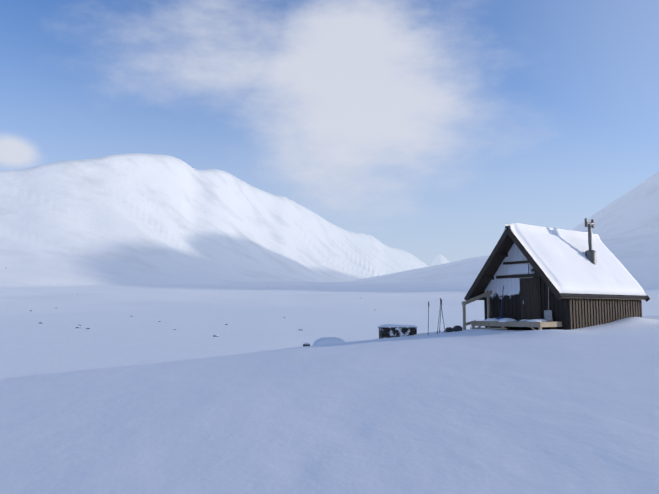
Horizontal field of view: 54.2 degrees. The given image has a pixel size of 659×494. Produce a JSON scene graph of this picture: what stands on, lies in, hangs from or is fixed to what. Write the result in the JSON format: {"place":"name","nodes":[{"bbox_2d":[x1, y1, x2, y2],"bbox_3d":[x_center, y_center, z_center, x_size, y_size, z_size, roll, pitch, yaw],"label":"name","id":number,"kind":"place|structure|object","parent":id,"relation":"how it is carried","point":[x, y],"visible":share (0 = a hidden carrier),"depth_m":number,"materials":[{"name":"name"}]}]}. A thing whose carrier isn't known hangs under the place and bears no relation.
{"place":"outdoors","nodes":[
{"label":"outdoors","id":0,"kind":"place"},
{"bbox_2d":[0,153,658,493],"bbox_3d":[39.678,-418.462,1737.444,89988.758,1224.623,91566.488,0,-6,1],"label":"snowfield","id":1,"kind":"structure","parent":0,"point":[256,396],"depth_m":18.58,"materials":[{"name":"white snow"}]},
{"bbox_2d":[30,307,302,336],"bbox_3d":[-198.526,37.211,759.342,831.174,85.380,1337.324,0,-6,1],"label":"rocks","id":2,"kind":"object","parent":1,"relation":"on","point":[159,321],"visible":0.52,"depth_m":123.40,"materials":[{"name":"grey stone"}]},
{"bbox_2d":[303,337,344,345],"bbox_3d":[-0.082,3.872,25.840,1.588,0.528,1.395,3,-7,-30],"label":"snow mound","id":3,"kind":"object","parent":1,"relation":"on","point":[326,340],"visible":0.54,"depth_m":25.53,"materials":[{"name":"white snow"}]},
{"bbox_2d":[378,324,417,338],"bbox_3d":[2.834,3.569,26.755,1.610,0.707,0.710,1,-6,-7],"label":"woodpile","id":4,"kind":"object","parent":1,"relation":"on","point":[389,330],"visible":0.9,"depth_m":26.49,"materials":[{"name":"brown wood"}]},
{"bbox_2d":[428,298,462,333],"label":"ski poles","id":5,"kind":"object","parent":1,"relation":"on","point":[454,328],"visible":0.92,"depth_m":25.71,"materials":[{"name":"grey metal"}]},
{"bbox_2d":[461,218,649,329],"bbox_3d":[9.312,1.464,27.192,7.399,5.280,4.714,4,-7,-36],"label":"hut","id":6,"kind":"object","parent":1,"relation":"on","point":[531,277],"visible":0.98,"depth_m":26.07,"materials":[{"name":"brown"}]},
{"bbox_2d":[0,0,658,266],"label":"sky","id":7,"kind":"structure","parent":0,"point":[425,129],"materials":[{"name":"blue"}]}
]}

